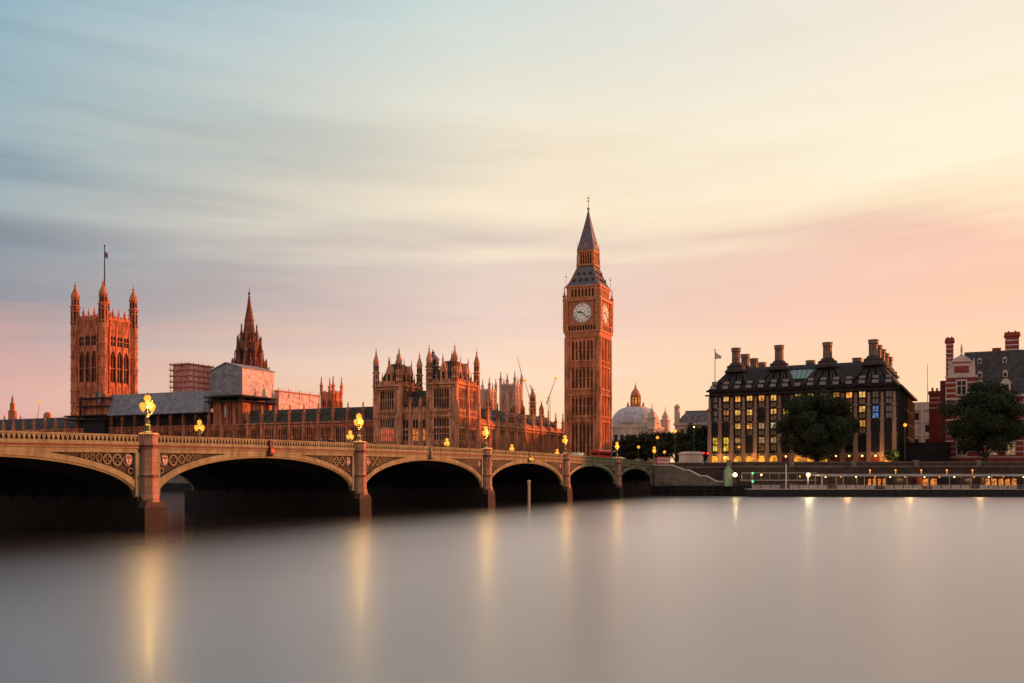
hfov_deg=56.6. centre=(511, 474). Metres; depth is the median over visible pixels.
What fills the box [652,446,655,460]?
lamp standard
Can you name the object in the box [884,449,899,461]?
lit shrub
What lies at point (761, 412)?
window
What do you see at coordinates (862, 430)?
window
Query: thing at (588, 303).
clock tower
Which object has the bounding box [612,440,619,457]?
street tree
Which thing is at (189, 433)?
window
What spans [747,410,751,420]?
window
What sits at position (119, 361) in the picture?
lancet window
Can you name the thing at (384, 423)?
window
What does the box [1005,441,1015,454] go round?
window
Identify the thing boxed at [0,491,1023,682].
water
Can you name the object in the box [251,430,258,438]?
window
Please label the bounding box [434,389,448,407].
window
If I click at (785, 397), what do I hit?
window
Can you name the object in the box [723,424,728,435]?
window
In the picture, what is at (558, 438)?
window
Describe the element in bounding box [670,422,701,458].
street tree
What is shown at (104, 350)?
square tower
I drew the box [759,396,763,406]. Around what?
window
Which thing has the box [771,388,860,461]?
plane tree
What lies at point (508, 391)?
abbey tower
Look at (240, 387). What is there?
sheeted enclosure
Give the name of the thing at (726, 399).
window
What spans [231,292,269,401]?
gothic spire
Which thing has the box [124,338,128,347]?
upper window
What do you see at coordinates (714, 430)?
window
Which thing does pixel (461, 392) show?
window
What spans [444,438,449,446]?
lamp standard
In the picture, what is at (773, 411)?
window
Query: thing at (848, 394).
window
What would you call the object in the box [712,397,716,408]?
window
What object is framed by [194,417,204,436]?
lamp standard
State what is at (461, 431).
window
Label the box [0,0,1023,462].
sky
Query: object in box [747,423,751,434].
window
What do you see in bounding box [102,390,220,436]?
sheeted roof
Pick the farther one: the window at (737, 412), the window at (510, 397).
the window at (510, 397)
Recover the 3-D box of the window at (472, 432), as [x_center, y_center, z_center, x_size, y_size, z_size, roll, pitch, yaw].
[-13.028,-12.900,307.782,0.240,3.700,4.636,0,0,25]
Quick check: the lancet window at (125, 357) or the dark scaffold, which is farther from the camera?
the lancet window at (125, 357)
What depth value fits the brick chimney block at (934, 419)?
297.00 m
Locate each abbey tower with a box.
[480,377,497,409]
[499,372,522,413]
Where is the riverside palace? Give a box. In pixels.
[0,402,372,443]
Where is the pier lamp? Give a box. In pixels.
[733,473,736,495]
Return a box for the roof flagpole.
[714,349,721,358]
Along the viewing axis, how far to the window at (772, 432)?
285.92 m
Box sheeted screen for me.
[265,388,319,409]
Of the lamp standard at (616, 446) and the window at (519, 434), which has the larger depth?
the window at (519, 434)
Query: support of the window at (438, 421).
in the palace pavilion
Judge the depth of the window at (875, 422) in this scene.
272.83 m
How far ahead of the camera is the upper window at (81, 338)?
504.33 m
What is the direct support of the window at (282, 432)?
in the riverside palace
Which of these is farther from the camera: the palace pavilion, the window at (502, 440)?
the window at (502, 440)
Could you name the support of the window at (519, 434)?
in the palace wing
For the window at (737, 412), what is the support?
in the gabled offices
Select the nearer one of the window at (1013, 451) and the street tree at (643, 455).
the window at (1013, 451)
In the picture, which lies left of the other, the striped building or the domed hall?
the domed hall
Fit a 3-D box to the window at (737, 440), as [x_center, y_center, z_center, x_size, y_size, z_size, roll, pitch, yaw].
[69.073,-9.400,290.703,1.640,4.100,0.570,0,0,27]
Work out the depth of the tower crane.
639.65 m
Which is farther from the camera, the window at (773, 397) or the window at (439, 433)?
the window at (439, 433)
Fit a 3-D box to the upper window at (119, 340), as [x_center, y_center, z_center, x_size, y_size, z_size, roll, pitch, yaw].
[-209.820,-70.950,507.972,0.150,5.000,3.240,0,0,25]
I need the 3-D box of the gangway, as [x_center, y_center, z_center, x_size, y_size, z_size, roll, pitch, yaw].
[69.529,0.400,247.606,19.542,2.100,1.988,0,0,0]
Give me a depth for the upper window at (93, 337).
500.65 m
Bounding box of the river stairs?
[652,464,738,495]
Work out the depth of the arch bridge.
129.36 m
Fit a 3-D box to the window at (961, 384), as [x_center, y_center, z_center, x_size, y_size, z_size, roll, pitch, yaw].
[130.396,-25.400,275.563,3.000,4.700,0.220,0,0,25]
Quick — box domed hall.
[612,382,670,461]
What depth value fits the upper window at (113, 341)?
503.65 m
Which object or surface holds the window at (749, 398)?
in the gabled offices
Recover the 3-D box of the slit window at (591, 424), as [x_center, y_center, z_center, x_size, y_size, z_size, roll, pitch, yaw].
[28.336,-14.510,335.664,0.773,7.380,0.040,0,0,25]
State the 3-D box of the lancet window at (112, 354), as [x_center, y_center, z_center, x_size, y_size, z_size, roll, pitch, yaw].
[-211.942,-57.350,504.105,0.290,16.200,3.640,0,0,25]
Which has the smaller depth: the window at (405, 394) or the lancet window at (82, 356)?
the window at (405, 394)
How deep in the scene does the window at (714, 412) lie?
294.06 m
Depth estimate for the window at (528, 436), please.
349.47 m
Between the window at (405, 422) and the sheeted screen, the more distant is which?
the sheeted screen
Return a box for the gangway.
[741,473,816,480]
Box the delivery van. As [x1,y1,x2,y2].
[572,452,584,455]
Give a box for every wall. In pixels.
[160,475,191,490]
[670,462,725,480]
[726,460,1023,495]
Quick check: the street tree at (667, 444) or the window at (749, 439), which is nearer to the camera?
the window at (749, 439)
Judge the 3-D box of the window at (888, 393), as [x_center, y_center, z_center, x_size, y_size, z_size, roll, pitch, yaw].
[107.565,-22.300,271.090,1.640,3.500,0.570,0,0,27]
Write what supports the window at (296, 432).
in the riverside palace
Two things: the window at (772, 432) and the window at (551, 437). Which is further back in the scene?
the window at (551, 437)
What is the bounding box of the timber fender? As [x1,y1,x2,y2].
[662,485,731,495]
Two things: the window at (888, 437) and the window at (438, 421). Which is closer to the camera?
the window at (888, 437)
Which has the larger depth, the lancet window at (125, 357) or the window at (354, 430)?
the lancet window at (125, 357)
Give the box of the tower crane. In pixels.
[546,377,556,418]
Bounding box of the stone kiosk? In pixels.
[678,452,702,462]
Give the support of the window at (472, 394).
in the palace pavilion
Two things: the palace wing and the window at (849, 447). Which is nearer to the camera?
the window at (849, 447)
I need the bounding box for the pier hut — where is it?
[723,466,732,485]
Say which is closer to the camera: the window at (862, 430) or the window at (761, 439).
the window at (862, 430)
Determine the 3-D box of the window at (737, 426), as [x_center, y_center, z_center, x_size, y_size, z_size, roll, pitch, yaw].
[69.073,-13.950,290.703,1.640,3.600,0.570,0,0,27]
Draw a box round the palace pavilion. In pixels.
[372,346,480,448]
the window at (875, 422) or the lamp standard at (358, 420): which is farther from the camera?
the window at (875, 422)
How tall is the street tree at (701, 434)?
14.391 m
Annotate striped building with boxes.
[940,331,1023,461]
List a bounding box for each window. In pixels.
[80,337,83,345]
[80,352,83,381]
[80,397,82,414]
[86,336,89,345]
[86,351,89,381]
[92,336,95,344]
[92,351,95,381]
[111,336,115,345]
[111,352,114,381]
[117,337,121,346]
[117,353,121,382]
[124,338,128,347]
[124,354,127,383]
[187,431,193,436]
[212,431,218,437]
[224,430,231,437]
[238,430,245,438]
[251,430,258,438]
[265,429,272,439]
[279,429,286,439]
[293,429,300,440]
[307,428,315,440]
[321,428,329,441]
[336,428,344,441]
[351,427,357,442]
[366,427,372,442]
[381,391,393,409]
[381,420,393,427]
[381,429,393,440]
[403,392,407,406]
[403,420,407,427]
[403,430,407,440]
[413,420,417,427]
[413,430,417,440]
[423,430,425,439]
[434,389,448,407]
[434,418,448,425]
[434,428,448,439]
[459,389,463,408]
[459,419,463,426]
[459,428,463,439]
[470,391,474,409]
[470,420,474,427]
[470,429,474,440]
[481,429,484,447]
[490,430,494,449]
[500,431,504,449]
[502,394,505,411]
[509,393,512,411]
[509,432,513,450]
[518,433,521,450]
[526,433,530,451]
[535,434,538,452]
[543,435,545,452]
[550,436,553,453]
[557,436,560,453]
[572,424,573,444]
[576,424,577,444]
[580,424,581,444]
[591,424,592,443]
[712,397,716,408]
[712,424,716,435]
[712,438,716,450]
[713,411,716,421]
[723,397,728,407]
[723,410,728,421]
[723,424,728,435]
[723,438,728,450]
[735,396,739,407]
[735,410,739,420]
[735,424,739,434]
[735,438,739,450]
[747,396,751,407]
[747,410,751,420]
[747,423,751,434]
[747,437,751,450]
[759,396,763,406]
[759,409,763,420]
[759,423,763,434]
[759,437,763,450]
[771,395,775,406]
[771,409,775,419]
[771,423,775,434]
[771,437,775,450]
[783,395,787,404]
[846,392,851,401]
[846,437,851,449]
[859,392,864,403]
[859,406,864,417]
[859,420,864,432]
[859,435,864,449]
[872,391,877,402]
[872,406,877,417]
[872,420,877,432]
[872,435,877,448]
[886,391,891,402]
[886,405,891,416]
[886,420,891,431]
[886,435,891,448]
[956,379,966,395]
[956,439,966,455]
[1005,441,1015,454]
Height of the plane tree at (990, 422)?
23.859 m
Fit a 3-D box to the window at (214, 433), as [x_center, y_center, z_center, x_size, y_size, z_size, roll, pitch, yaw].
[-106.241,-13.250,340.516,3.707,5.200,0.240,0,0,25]
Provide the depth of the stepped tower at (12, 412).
618.78 m
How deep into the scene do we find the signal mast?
240.95 m
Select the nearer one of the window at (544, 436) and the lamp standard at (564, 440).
the lamp standard at (564, 440)
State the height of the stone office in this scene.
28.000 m
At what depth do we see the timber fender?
253.34 m
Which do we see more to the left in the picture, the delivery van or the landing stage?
the delivery van
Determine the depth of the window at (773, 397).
285.92 m
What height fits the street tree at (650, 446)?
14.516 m
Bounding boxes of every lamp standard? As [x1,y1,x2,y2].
[139,391,155,432]
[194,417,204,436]
[346,430,353,442]
[354,412,363,441]
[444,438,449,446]
[482,425,488,447]
[562,434,567,452]
[615,441,618,457]
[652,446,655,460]
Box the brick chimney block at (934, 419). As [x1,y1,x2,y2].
[928,388,939,441]
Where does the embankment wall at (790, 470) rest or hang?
in the water
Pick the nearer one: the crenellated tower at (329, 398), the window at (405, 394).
the window at (405, 394)
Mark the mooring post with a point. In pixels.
(528, 481)
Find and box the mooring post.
[527,480,530,505]
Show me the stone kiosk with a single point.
(685, 457)
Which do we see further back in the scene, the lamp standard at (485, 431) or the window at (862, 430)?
the window at (862, 430)
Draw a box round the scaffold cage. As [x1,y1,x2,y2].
[168,361,213,411]
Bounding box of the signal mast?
[785,478,791,488]
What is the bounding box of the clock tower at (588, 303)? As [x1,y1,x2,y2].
[562,194,613,457]
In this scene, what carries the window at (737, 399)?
in the gabled offices
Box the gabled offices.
[705,339,917,461]
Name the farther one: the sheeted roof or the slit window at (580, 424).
the sheeted roof
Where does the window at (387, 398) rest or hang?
in the palace pavilion
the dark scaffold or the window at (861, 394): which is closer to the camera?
the window at (861, 394)
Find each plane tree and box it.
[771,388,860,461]
[935,379,1023,461]
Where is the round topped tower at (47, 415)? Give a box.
[43,412,51,417]
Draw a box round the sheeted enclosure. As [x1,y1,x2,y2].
[204,362,277,427]
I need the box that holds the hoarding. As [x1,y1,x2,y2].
[656,457,669,464]
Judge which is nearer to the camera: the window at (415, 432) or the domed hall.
the window at (415, 432)
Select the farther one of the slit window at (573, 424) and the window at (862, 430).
the slit window at (573, 424)
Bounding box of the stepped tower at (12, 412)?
[4,394,20,419]
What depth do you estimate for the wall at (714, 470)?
257.88 m
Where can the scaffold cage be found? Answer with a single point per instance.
(188, 376)
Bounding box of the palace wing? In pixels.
[481,389,563,453]
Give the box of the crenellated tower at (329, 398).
[319,376,343,407]
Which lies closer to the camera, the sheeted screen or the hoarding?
the hoarding
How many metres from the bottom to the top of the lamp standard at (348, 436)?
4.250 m
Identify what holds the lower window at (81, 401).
in the square tower at (104, 350)
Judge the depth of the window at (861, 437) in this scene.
274.43 m
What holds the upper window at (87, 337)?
in the square tower at (104, 350)
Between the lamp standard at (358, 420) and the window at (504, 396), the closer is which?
the lamp standard at (358, 420)
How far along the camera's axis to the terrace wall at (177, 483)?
331.76 m
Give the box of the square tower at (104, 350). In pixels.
[69,245,138,414]
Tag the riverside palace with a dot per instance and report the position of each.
(324, 424)
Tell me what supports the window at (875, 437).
in the gabled offices
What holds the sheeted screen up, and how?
on the riverside palace
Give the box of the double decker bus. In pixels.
[591,450,610,457]
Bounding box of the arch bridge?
[0,430,655,530]
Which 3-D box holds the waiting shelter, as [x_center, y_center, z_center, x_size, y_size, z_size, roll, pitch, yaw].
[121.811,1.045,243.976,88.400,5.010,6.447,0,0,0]
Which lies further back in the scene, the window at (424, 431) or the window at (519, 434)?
the window at (519, 434)
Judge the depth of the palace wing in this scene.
345.13 m
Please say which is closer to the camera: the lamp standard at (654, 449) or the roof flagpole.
the lamp standard at (654, 449)
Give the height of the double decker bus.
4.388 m
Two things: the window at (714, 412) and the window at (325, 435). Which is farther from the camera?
the window at (325, 435)
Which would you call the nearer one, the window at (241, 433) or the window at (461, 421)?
the window at (461, 421)
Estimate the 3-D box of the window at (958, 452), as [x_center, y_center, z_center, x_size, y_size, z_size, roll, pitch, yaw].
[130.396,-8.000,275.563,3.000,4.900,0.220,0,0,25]
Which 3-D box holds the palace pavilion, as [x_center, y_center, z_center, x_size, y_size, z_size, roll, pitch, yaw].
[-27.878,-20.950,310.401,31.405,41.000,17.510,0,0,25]
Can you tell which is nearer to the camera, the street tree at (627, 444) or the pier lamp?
the pier lamp
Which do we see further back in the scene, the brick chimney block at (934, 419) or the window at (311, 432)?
the window at (311, 432)
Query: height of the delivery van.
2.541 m
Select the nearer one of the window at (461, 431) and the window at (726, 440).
the window at (726, 440)
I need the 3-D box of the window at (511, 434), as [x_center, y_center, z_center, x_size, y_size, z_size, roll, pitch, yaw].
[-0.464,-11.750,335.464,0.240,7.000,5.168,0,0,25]
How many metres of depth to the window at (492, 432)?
321.86 m
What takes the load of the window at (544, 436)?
in the palace wing
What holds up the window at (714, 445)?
in the gabled offices
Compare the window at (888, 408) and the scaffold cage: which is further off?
the scaffold cage
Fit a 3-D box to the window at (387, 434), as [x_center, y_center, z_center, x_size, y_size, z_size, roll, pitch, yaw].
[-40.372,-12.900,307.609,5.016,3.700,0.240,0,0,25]
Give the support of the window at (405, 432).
in the palace pavilion
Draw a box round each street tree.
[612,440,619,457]
[615,435,642,459]
[629,430,658,460]
[642,431,672,459]
[658,431,684,462]
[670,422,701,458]
[685,425,707,461]
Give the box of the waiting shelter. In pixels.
[811,469,1023,488]
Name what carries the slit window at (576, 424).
in the clock tower at (588, 303)
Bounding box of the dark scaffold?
[63,390,117,433]
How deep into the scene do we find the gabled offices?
285.99 m
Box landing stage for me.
[745,485,1023,496]
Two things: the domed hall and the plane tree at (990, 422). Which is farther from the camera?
the domed hall
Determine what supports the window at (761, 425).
in the gabled offices
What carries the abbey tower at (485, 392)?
on the ground
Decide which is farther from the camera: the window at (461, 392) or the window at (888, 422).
the window at (461, 392)
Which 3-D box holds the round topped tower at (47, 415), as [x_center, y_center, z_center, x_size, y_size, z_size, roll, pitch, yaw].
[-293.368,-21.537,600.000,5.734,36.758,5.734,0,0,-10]
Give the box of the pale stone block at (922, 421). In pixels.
[914,364,928,442]
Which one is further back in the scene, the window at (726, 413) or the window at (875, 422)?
the window at (726, 413)
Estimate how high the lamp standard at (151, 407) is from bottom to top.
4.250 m
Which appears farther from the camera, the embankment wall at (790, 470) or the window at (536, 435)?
the window at (536, 435)
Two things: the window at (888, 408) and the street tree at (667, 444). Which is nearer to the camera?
the window at (888, 408)
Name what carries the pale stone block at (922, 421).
on the ground
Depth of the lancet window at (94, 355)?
501.20 m
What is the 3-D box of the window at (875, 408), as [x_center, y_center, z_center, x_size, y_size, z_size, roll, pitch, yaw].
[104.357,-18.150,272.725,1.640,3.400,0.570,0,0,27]
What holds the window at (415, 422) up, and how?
in the palace pavilion
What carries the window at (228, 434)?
in the riverside palace
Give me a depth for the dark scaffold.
362.42 m
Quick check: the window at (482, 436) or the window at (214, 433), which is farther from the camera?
the window at (214, 433)
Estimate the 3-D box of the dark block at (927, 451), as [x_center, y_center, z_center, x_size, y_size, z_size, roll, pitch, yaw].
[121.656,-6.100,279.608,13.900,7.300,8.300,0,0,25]
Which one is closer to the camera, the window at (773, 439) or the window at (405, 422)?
the window at (773, 439)
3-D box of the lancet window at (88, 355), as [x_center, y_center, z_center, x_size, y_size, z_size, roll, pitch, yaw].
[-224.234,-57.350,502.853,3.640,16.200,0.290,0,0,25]
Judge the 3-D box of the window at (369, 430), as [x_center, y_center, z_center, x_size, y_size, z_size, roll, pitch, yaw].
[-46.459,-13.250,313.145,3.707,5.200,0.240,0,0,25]
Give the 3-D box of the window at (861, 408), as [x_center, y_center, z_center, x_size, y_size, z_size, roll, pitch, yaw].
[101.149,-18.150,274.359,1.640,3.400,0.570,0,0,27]
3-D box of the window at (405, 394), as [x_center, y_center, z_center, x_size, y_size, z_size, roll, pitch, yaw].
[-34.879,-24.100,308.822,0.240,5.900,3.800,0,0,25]
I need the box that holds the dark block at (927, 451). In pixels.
[900,441,950,461]
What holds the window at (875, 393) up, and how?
in the gabled offices
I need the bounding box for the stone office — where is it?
[673,404,707,462]
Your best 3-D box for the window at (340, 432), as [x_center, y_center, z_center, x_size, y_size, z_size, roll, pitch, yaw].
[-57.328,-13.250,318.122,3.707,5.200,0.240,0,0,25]
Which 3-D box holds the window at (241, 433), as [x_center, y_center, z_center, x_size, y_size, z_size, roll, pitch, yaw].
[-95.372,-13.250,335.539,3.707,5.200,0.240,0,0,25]
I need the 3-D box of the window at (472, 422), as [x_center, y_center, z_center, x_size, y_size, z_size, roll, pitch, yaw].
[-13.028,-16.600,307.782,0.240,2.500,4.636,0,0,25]
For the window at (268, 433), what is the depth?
330.63 m
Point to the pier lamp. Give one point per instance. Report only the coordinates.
(734, 483)

